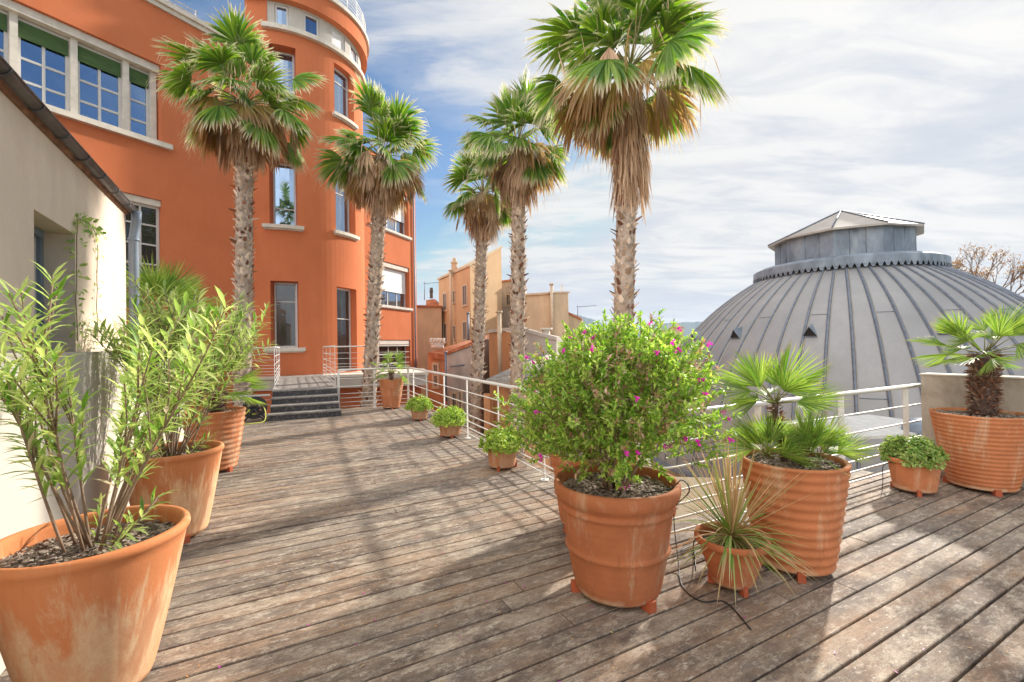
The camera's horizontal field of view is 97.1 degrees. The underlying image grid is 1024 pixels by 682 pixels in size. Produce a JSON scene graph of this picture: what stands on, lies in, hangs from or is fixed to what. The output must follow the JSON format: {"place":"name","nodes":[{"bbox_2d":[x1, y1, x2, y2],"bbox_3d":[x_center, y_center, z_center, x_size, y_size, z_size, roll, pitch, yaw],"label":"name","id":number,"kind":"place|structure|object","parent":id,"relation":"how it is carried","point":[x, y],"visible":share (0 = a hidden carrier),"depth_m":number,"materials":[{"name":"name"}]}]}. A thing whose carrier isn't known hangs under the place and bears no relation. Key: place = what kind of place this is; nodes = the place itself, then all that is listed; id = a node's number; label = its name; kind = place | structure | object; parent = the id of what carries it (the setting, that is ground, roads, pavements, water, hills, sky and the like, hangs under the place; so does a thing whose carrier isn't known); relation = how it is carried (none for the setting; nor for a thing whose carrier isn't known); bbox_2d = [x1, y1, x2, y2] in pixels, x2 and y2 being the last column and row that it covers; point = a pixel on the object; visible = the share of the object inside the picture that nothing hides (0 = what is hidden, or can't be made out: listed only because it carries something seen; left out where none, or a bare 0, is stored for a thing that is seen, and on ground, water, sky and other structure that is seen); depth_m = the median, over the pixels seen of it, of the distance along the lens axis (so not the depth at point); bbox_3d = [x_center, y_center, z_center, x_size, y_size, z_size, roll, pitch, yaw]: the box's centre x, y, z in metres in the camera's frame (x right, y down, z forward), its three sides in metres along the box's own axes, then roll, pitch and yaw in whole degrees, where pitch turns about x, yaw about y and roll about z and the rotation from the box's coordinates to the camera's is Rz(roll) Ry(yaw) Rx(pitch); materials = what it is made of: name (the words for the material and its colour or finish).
{"place":"outdoors","nodes":[
{"label":"outdoors","id":0,"kind":"place"},
{"bbox_2d":[126,250,226,342],"bbox_3d":[-6.012,-0.059,7.745,2.096,2.909,1.993,-1,-1,16],"label":"fan palm","id":1,"kind":"object","parent":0,"point":[155,276],"visible":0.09,"depth_m":7.65,"materials":[{"name":"green plant"}]},
{"bbox_2d":[0,0,428,440],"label":"orange building","id":2,"kind":"structure","parent":0,"point":[85,71],"depth_m":16.33,"materials":[{"name":"paint"}]},
{"bbox_2d":[0,10,7,61],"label":"window","id":3,"kind":"structure","parent":2,"relation":"in","point":[3,15],"depth_m":11.31,"materials":[{"name":"grey"}]},
{"bbox_2d":[18,18,68,110],"bbox_3d":[-12.358,-7.169,11.936,0.566,2.154,0.886,-1,0,0],"label":"window","id":4,"kind":"structure","parent":2,"relation":"in","point":[43,54],"depth_m":11.93,"materials":[{"name":"blue glass"}]},
{"bbox_2d":[78,43,121,127],"bbox_3d":[-11.787,-7.169,12.924,0.572,2.154,0.897,-1,0,0],"label":"window","id":5,"kind":"structure","parent":2,"relation":"in","point":[99,74],"depth_m":12.90,"materials":[{"name":"blue glass"}]},
{"bbox_2d":[129,65,148,136],"bbox_3d":[-11.329,-7.170,13.714,0.297,2.154,0.510,-1,-1,6],"label":"window","id":6,"kind":"structure","parent":2,"relation":"in","point":[138,79],"depth_m":13.72,"materials":[{"name":"grey"}]},
{"bbox_2d":[123,202,159,286],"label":"window","id":7,"kind":"structure","parent":2,"relation":"in","point":[149,232],"depth_m":13.71,"materials":[{"name":"black glass"}]},
{"bbox_2d":[260,51,300,109],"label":"window","id":8,"kind":"structure","parent":2,"relation":"in","point":[288,59],"depth_m":17.09,"materials":[{"name":"grey"}]},
{"bbox_2d":[275,5,287,24],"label":"window","id":9,"kind":"structure","parent":2,"relation":"in","point":[281,12],"depth_m":16.73,"materials":[{"name":"grey"}]},
{"bbox_2d":[262,163,303,231],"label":"window","id":10,"kind":"structure","parent":2,"relation":"in","point":[284,190],"depth_m":16.98,"materials":[{"name":"blue glass"}]},
{"bbox_2d":[263,283,305,352],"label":"window","id":11,"kind":"structure","parent":2,"relation":"in","point":[285,294],"depth_m":16.94,"materials":[{"name":"grey glass"}]},
{"bbox_2d":[272,374,336,396],"bbox_3d":[-6.596,1.325,14.269,1.489,0.207,6.559,-1,-1,-26],"label":"landing","id":12,"kind":"object","parent":2,"relation":"attached to","point":[302,381],"visible":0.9,"depth_m":13.18,"materials":[{"name":"concrete"}]},
{"bbox_2d":[252,346,280,388],"bbox_3d":[-7.486,0.706,13.952,6.328,1.053,2.070,-1,-1,42],"label":"landing railing","id":13,"kind":"object","parent":12,"relation":"on","point":[276,368],"visible":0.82,"depth_m":14.28,"materials":[{"name":"white metal"}]},
{"bbox_2d":[322,345,408,385],"bbox_3d":[-4.363,0.662,14.559,2.986,1.053,5.034,-1,-1,-26],"label":"landing railing","id":14,"kind":"object","parent":12,"relation":"on","point":[326,370],"visible":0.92,"depth_m":16.33,"materials":[{"name":"white metal"}]},
{"bbox_2d":[304,13,318,35],"bbox_3d":[-7.669,-11.991,17.261,0.537,0.780,0.082,0,-1,-42],"label":"window","id":15,"kind":"structure","parent":2,"relation":"in","point":[311,25],"depth_m":17.27,"materials":[{"name":"grey"}]},
{"bbox_2d":[331,27,343,50],"bbox_3d":[-7.009,-11.994,18.140,0.088,0.780,0.674,-1,-1,26],"label":"window","id":16,"kind":"structure","parent":2,"relation":"in","point":[337,39],"depth_m":18.15,"materials":[{"name":"white glass"}]},
{"bbox_2d":[337,288,350,371],"bbox_3d":[-6.886,-0.442,18.358,0.110,3.360,0.957,-1,-1,21],"label":"window","id":17,"kind":"structure","parent":2,"relation":"in","point":[343,295],"depth_m":18.42,"materials":[{"name":"grey glass"}]},
{"bbox_2d":[332,68,358,130],"bbox_3d":[-6.852,-9.894,18.372,0.499,2.160,1.403,-1,-1,21],"label":"window","id":18,"kind":"structure","parent":2,"relation":"in","point":[340,112],"depth_m":18.44,"materials":[{"name":"grey"}]},
{"bbox_2d":[334,182,359,240],"bbox_3d":[-6.782,-5.394,18.333,0.499,2.460,1.403,-1,-1,21],"label":"window","id":19,"kind":"structure","parent":2,"relation":"in","point":[342,213],"depth_m":18.40,"materials":[{"name":"grey"}]},
{"bbox_2d":[350,44,356,62],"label":"window","id":20,"kind":"structure","parent":2,"relation":"in","point":[353,54],"depth_m":19.17,"materials":[{"name":"grey"}]},
{"bbox_2d":[369,198,411,240],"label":"window","id":21,"kind":"structure","parent":2,"relation":"in","point":[398,230],"depth_m":26.76,"materials":[{"name":"grey"}]},
{"bbox_2d":[377,340,408,369],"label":"window","id":22,"kind":"structure","parent":2,"relation":"in","point":[382,350],"depth_m":25.96,"materials":[{"name":"white glass"}]},
{"bbox_2d":[381,262,412,310],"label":"window","id":23,"kind":"structure","parent":2,"relation":"in","point":[394,281],"depth_m":26.23,"materials":[{"name":"grey plastic"}]},
{"bbox_2d":[437,246,501,346],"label":"tall house","id":24,"kind":"structure","parent":0,"point":[456,295],"depth_m":34.63,"materials":[{"name":"paint"}]},
{"bbox_2d":[442,292,446,311],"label":"window","id":25,"kind":"structure","parent":24,"relation":"in","point":[444,295],"depth_m":36.76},
{"bbox_2d":[443,322,447,342],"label":"window","id":26,"kind":"structure","parent":24,"relation":"in","point":[445,335],"depth_m":36.63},
{"bbox_2d":[452,290,455,303],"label":"window","id":27,"kind":"structure","parent":24,"relation":"in","point":[453,291],"depth_m":34.75,"materials":[{"name":"brown wood"}]},
{"bbox_2d":[453,325,455,339],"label":"window","id":28,"kind":"structure","parent":24,"relation":"in","point":[454,326],"depth_m":34.80,"materials":[{"name":"brown"}]},
{"bbox_2d":[462,320,466,340],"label":"window","id":29,"kind":"structure","parent":24,"relation":"in","point":[464,323],"depth_m":33.03,"materials":[{"name":"brown wood"}]},
{"bbox_2d":[462,284,467,306],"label":"window","id":30,"kind":"structure","parent":24,"relation":"in","point":[464,287],"depth_m":32.83,"materials":[{"name":"brown wood"}]},
{"bbox_2d":[502,279,526,327],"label":"house","id":31,"kind":"structure","parent":0,"point":[506,303],"depth_m":39.42,"materials":[{"name":"paint"}]},
{"bbox_2d":[505,293,510,306],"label":"window","id":32,"kind":"structure","parent":31,"relation":"in","point":[507,296],"depth_m":39.24,"materials":[{"name":"brown wood"}]},
{"bbox_2d":[484,354,559,472],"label":"shed roof","id":33,"kind":"structure","parent":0,"point":[502,377],"depth_m":14.50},
{"bbox_2d":[525,283,569,363],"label":"house","id":34,"kind":"structure","parent":0,"point":[549,309],"depth_m":33.06,"materials":[{"name":"paint"}]},
{"bbox_2d":[205,460,924,681],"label":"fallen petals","id":35,"kind":"object","parent":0,"point":[505,582],"visible":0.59,"depth_m":2.73,"materials":[{"name":"pink plant"}]},
{"bbox_2d":[568,304,596,356],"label":"house","id":36,"kind":"structure","parent":0,"point":[574,321],"depth_m":34.01,"materials":[{"name":"paint"}]},
{"bbox_2d":[169,0,1023,347],"label":"sky","id":37,"kind":"structure","parent":0,"point":[913,110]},
{"bbox_2d":[574,314,701,338],"bbox_3d":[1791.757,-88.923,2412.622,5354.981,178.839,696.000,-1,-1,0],"label":"hills","id":38,"kind":"structure","parent":0,"point":[689,327],"depth_m":2344.69,"materials":[{"name":"grey"}]},
{"bbox_2d":[595,323,684,402],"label":"house","id":39,"kind":"structure","parent":0,"point":[676,329],"depth_m":44.49,"materials":[{"name":"tile"}]},
{"bbox_2d":[648,210,1023,477],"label":"domed building","id":40,"kind":"structure","parent":0,"point":[856,297],"depth_m":14.26,"materials":[{"name":"metal"}]},
{"label":"ground","id":41,"kind":"structure","parent":0,"visible":0},
{"bbox_2d":[0,54,141,352],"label":"white house","id":42,"kind":"structure","parent":41,"relation":"on","point":[55,179],"depth_m":3.62,"materials":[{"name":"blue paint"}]},
{"bbox_2d":[34,226,43,344],"bbox_3d":[-3.628,-0.204,3.320,0.443,1.379,0.697,-1,0,0],"label":"door","id":43,"kind":"structure","parent":42,"relation":"in","point":[38,233],"depth_m":3.62,"materials":[{"name":"grey metal"}]},
{"bbox_2d":[64,212,106,347],"bbox_3d":[-3.730,-0.523,3.986,0.179,1.184,0.736,-1,-1,-28],"label":"ivy","id":44,"kind":"object","parent":42,"relation":"attached to","point":[98,229],"visible":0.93,"depth_m":3.79,"materials":[{"name":"green plant"}]},
{"bbox_2d":[148,1,328,406],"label":"palm tree","id":45,"kind":"object","parent":41,"relation":"on","point":[254,140],"visible":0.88,"depth_m":11.10,"materials":[{"name":"green plant"}]},
{"bbox_2d":[306,73,440,406],"bbox_3d":[-4.072,-0.136,14.126,3.692,15.894,3.910,-1,-1,0],"label":"palm tree","id":46,"kind":"object","parent":41,"relation":"on","point":[381,183],"visible":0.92,"depth_m":13.79,"materials":[{"name":"green plant"}]},
{"bbox_2d":[417,281,441,397],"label":"house","id":47,"kind":"structure","parent":41,"relation":"on","point":[429,319],"depth_m":36.04,"materials":[{"name":"paint"}]},
{"bbox_2d":[428,338,472,413],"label":"house","id":48,"kind":"structure","parent":41,"relation":"on","point":[436,360],"depth_m":22.70,"materials":[{"name":"paint"}]},
{"bbox_2d":[432,362,439,373],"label":"window","id":49,"kind":"structure","parent":48,"relation":"in","point":[435,366],"depth_m":22.66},
{"bbox_2d":[432,374,439,388],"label":"window","id":50,"kind":"structure","parent":48,"relation":"in","point":[435,377],"depth_m":22.65,"materials":[{"name":"beige"}]},
{"bbox_2d":[444,334,489,436],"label":"outbuilding","id":51,"kind":"structure","parent":41,"relation":"on","point":[458,363],"depth_m":20.95,"materials":[{"name":"beige paint"}]},
{"bbox_2d":[450,391,457,406],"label":"window","id":52,"kind":"structure","parent":51,"relation":"in","point":[453,394],"depth_m":21.04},
{"bbox_2d":[457,390,463,410],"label":"window","id":53,"kind":"structure","parent":51,"relation":"in","point":[460,394],"depth_m":20.86,"materials":[{"name":"beige"}]},
{"bbox_2d":[441,149,526,435],"bbox_3d":[-0.896,0.400,15.584,2.990,14.735,3.387,-1,-1,0],"label":"palm tree","id":54,"kind":"object","parent":41,"relation":"on","point":[485,215],"visible":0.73,"depth_m":15.41,"materials":[{"name":"green plant"}]},
{"bbox_2d":[455,67,573,458],"bbox_3d":[0.177,0.046,12.730,3.819,15.342,3.378,-1,-1,0],"label":"palm tree","id":55,"kind":"object","parent":41,"relation":"on","point":[526,172],"visible":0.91,"depth_m":12.38,"materials":[{"name":"green plant"}]},
{"bbox_2d":[488,311,551,429],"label":"outbuilding","id":56,"kind":"structure","parent":41,"relation":"on","point":[499,353],"depth_m":19.78,"materials":[{"name":"paint"}]},
{"bbox_2d":[525,329,563,378],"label":"outbuilding","id":57,"kind":"structure","parent":41,"relation":"on","point":[532,337],"depth_m":18.28,"materials":[{"name":"beige paint"}]},
{"bbox_2d":[516,0,739,350],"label":"palm tree","id":58,"kind":"object","parent":41,"relation":"on","point":[618,122],"visible":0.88,"depth_m":8.45,"materials":[{"name":"green plant"}]},
{"bbox_2d":[672,477,744,523],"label":"outbuilding","id":59,"kind":"structure","parent":41,"relation":"on","point":[693,482],"depth_m":10.84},
{"bbox_2d":[780,414,921,454],"bbox_3d":[6.597,3.913,8.189,2.637,5.155,1.768,-1,-1,-16],"label":"roof canopy","id":60,"kind":"object","parent":59,"relation":"on","point":[862,422],"visible":0.27,"depth_m":8.13,"materials":[{"name":"fabric"}]},
{"bbox_2d":[952,242,1023,294],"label":"bare tree","id":61,"kind":"object","parent":41,"relation":"on","point":[959,264],"visible":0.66,"depth_m":33.47,"materials":[{"name":"brown plant"}]},
{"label":"retaining wall","id":62,"kind":"object","parent":41,"relation":"on","visible":0},
{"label":"deck base","id":63,"kind":"structure","parent":62,"relation":"on","visible":0},
{"bbox_2d":[0,404,1023,681],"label":"deck","id":64,"kind":"structure","parent":63,"relation":"on","point":[938,576],"depth_m":2.95,"materials":[{"name":"brown wood"}]},
{"bbox_2d":[0,351,183,675],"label":"wall","id":65,"kind":"structure","parent":64,"relation":"on","point":[19,511],"depth_m":3.18,"materials":[{"name":"white paint"}]},
{"bbox_2d":[0,504,190,681],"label":"terracotta pot","id":66,"kind":"object","parent":64,"relation":"on","point":[75,613],"visible":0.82,"depth_m":1.94,"materials":[{"name":"orange ceramic"}]},
{"bbox_2d":[0,260,242,552],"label":"oleander","id":67,"kind":"object","parent":66,"relation":"on","point":[16,404],"visible":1,"depth_m":2.04,"materials":[{"name":"green plant"}]},
{"bbox_2d":[123,440,223,543],"bbox_3d":[-2.910,1.304,3.899,0.734,0.752,0.734,-1,-1,0],"label":"terracotta pot","id":68,"kind":"object","parent":64,"relation":"on","point":[192,477],"visible":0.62,"depth_m":3.72,"materials":[{"name":"orange ceramic"}]},
{"bbox_2d":[76,272,276,457],"bbox_3d":[-2.921,0.240,4.031,1.499,1.592,1.479,-1,-1,-27],"label":"oleander","id":69,"kind":"object","parent":68,"relation":"in","point":[157,325],"visible":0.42,"depth_m":3.93,"materials":[{"name":"green plant"}]},
{"bbox_2d":[180,406,245,471],"bbox_3d":[-3.950,1.314,6.009,0.732,0.802,0.732,-1,-1,0],"label":"terracotta pot","id":70,"kind":"object","parent":64,"relation":"on","point":[227,427],"visible":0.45,"depth_m":5.85,"materials":[{"name":"orange ceramic"}]},
{"bbox_2d":[165,348,272,412],"bbox_3d":[-3.907,0.497,6.021,1.306,1.029,1.331,-1,-1,0],"label":"fan palm","id":71,"kind":"object","parent":70,"relation":"in","point":[254,385],"visible":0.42,"depth_m":5.99,"materials":[{"name":"green plant"}]},
{"bbox_2d":[206,394,269,414],"bbox_3d":[-6.228,1.516,10.279,1.295,0.543,0.090,-1,-1,-24],"label":"side railing","id":72,"kind":"object","parent":64,"relation":"on","point":[253,396],"visible":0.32,"depth_m":10.41,"materials":[{"name":"white metal"}]},
{"bbox_2d":[242,396,267,424],"bbox_3d":[-5.705,1.510,9.879,0.607,0.537,0.624,-1,-1,-24],"label":"hose reel","id":73,"kind":"object","parent":64,"relation":"on","point":[253,411],"visible":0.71,"depth_m":9.91,"materials":[{"name":"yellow plastic"}]},
{"bbox_2d":[267,387,341,420],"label":"stone steps","id":74,"kind":"structure","parent":64,"relation":"on","point":[305,403],"depth_m":10.65,"materials":[{"name":"grey stone"}]},
{"bbox_2d":[379,378,402,409],"bbox_3d":[-3.133,1.371,11.757,0.640,0.762,0.640,-1,-1,0],"label":"terracotta pot","id":75,"kind":"object","parent":64,"relation":"on","point":[391,392],"visible":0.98,"depth_m":11.54,"materials":[{"name":"orange ceramic"}]},
{"bbox_2d":[371,350,408,385],"bbox_3d":[-3.144,0.691,11.776,1.151,0.972,1.216,-1,-1,0],"label":"fan palm","id":76,"kind":"object","parent":75,"relation":"in","point":[398,356],"visible":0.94,"depth_m":11.73,"materials":[{"name":"green plant"}]},
{"bbox_2d":[411,407,427,420],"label":"terracotta pot","id":77,"kind":"object","parent":64,"relation":"on","point":[418,415],"visible":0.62,"depth_m":9.68,"materials":[{"name":"orange ceramic"}]},
{"bbox_2d":[404,394,433,411],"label":"succulent plant","id":78,"kind":"object","parent":77,"relation":"in","point":[419,404],"visible":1,"depth_m":9.66,"materials":[{"name":"green plant"}]},
{"bbox_2d":[439,421,460,438],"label":"terracotta pot","id":79,"kind":"object","parent":64,"relation":"on","point":[451,431],"visible":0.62,"depth_m":7.81,"materials":[{"name":"orange ceramic"}]},
{"bbox_2d":[429,405,468,427],"bbox_3d":[-1.073,1.304,7.963,0.677,0.381,0.663,-1,-1,-29],"label":"succulent plant","id":80,"kind":"object","parent":79,"relation":"in","point":[449,414],"visible":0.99,"depth_m":7.81,"materials":[{"name":"green plant"}]},
{"bbox_2d":[488,446,516,471],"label":"terracotta pot","id":81,"kind":"object","parent":64,"relation":"on","point":[502,461],"visible":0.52,"depth_m":5.75,"materials":[{"name":"orange ceramic"}]},
{"bbox_2d":[477,425,525,456],"bbox_3d":[-0.145,1.276,5.929,0.599,0.345,0.645,-1,-1,43],"label":"succulent plant","id":82,"kind":"object","parent":81,"relation":"in","point":[494,441],"visible":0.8,"depth_m":5.75,"materials":[{"name":"green plant"}]},
{"bbox_2d":[549,445,637,532],"bbox_3d":[0.720,1.293,4.009,0.782,0.660,0.782,-1,-1,0],"label":"terracotta pot","id":83,"kind":"object","parent":64,"relation":"on","point":[556,463],"visible":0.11,"depth_m":3.85,"materials":[{"name":"orange ceramic"}]},
{"bbox_2d":[523,402,603,458],"bbox_3d":[0.737,0.621,4.052,1.139,0.863,1.121,-1,-1,23],"label":"flowering shrub","id":84,"kind":"object","parent":83,"relation":"on","point":[571,436],"visible":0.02,"depth_m":3.95,"materials":[{"name":"green plant"}]},
{"bbox_2d":[186,448,1007,681],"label":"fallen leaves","id":85,"kind":"object","parent":64,"relation":"on","point":[494,599],"visible":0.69,"depth_m":2.70,"materials":[{"name":"brown plant"}]},
{"bbox_2d":[554,463,681,614],"bbox_3d":[0.680,1.255,2.939,0.802,0.720,0.802,-1,-1,0],"label":"terracotta pot","id":86,"kind":"object","parent":64,"relation":"on","point":[617,543],"visible":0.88,"depth_m":2.67,"materials":[{"name":"orange ceramic"}]},
{"bbox_2d":[491,308,741,492],"bbox_3d":[0.651,0.378,2.963,1.568,1.213,1.436,-1,-1,0],"label":"flowering shrub","id":87,"kind":"object","parent":86,"relation":"on","point":[610,399],"visible":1,"depth_m":2.66,"materials":[{"name":"green plant"}]},
{"bbox_2d":[643,479,751,629],"bbox_3d":[1.235,1.238,3.015,0.573,0.740,0.867,-1,-1,24],"label":"irrigation tube","id":88,"kind":"object","parent":86,"relation":"in","point":[677,552],"visible":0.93,"depth_m":2.80,"materials":[{"name":"black rubber"}]},
{"bbox_2d":[337,367,921,532],"bbox_3d":[-0.505,1.149,7.712,11.194,1.053,4.002,-1,-1,41],"label":"terrace railing","id":89,"kind":"object","parent":64,"relation":"on","point":[757,405],"visible":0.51,"depth_m":5.36,"materials":[{"name":"white metal"}]},
{"bbox_2d":[694,522,770,597],"bbox_3d":[1.443,1.437,2.967,0.456,0.332,0.456,-1,-1,0],"label":"terracotta pot","id":90,"kind":"object","parent":64,"relation":"on","point":[713,564],"visible":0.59,"depth_m":2.84,"materials":[{"name":"orange ceramic"}]},
{"bbox_2d":[676,536,706,570],"bbox_3d":[1.268,1.440,3.248,0.153,0.309,0.550,-1,-1,12],"label":"irrigation tube","id":91,"kind":"object","parent":90,"relation":"in","point":[694,557],"visible":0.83,"depth_m":3.02,"materials":[{"name":"plastic"}]},
{"bbox_2d":[651,426,816,602],"bbox_3d":[1.423,1.045,2.956,1.241,0.997,1.040,0,-1,-41],"label":"spiky plant","id":92,"kind":"object","parent":90,"relation":"in","point":[732,515],"visible":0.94,"depth_m":2.89,"materials":[{"name":"green plant"}]},
{"bbox_2d":[740,448,851,583],"bbox_3d":[2.009,1.216,3.229,0.682,0.762,0.682,-1,-1,0],"label":"terracotta pot","id":93,"kind":"object","parent":64,"relation":"on","point":[816,518],"visible":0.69,"depth_m":2.98,"materials":[{"name":"orange ceramic"}]},
{"bbox_2d":[711,340,883,477],"bbox_3d":[1.979,0.447,3.226,1.120,0.951,0.878,-1,-1,24],"label":"fan palm","id":94,"kind":"object","parent":93,"relation":"in","point":[787,437],"visible":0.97,"depth_m":3.16,"materials":[{"name":"green plant"}]},
{"bbox_2d":[888,455,944,496],"bbox_3d":[4.212,1.394,4.737,0.470,0.362,0.470,-1,-1,0],"label":"terracotta pot","id":95,"kind":"object","parent":64,"relation":"on","point":[918,481],"visible":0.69,"depth_m":4.59,"materials":[{"name":"orange ceramic"}]},
{"bbox_2d":[882,462,892,494],"bbox_3d":[3.896,1.426,4.730,0.220,0.318,0.101,-1,-1,-28],"label":"irrigation tube","id":96,"kind":"object","parent":95,"relation":"hanging from","point":[882,476],"visible":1,"depth_m":4.79,"materials":[{"name":"plastic"}]},
{"bbox_2d":[876,434,949,470],"bbox_3d":[4.193,1.131,4.728,0.570,0.327,0.576,-1,-1,31],"label":"herb plant","id":97,"kind":"object","parent":95,"relation":"in","point":[927,453],"visible":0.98,"depth_m":4.61,"materials":[{"name":"green plant"}]},
{"bbox_2d":[919,373,1023,486],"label":"concrete wall","id":98,"kind":"structure","parent":64,"relation":"on","point":[938,390],"depth_m":5.35,"materials":[{"name":"concrete"}]},
{"bbox_2d":[929,407,1023,496],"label":"terracotta pot","id":99,"kind":"object","parent":64,"relation":"on","point":[986,453],"visible":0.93,"depth_m":4.59,"materials":[{"name":"orange ceramic"}]},
{"bbox_2d":[901,300,1023,417],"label":"fan palm","id":100,"kind":"object","parent":99,"relation":"in","point":[982,382],"visible":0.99,"depth_m":4.77,"materials":[{"name":"green plant"}]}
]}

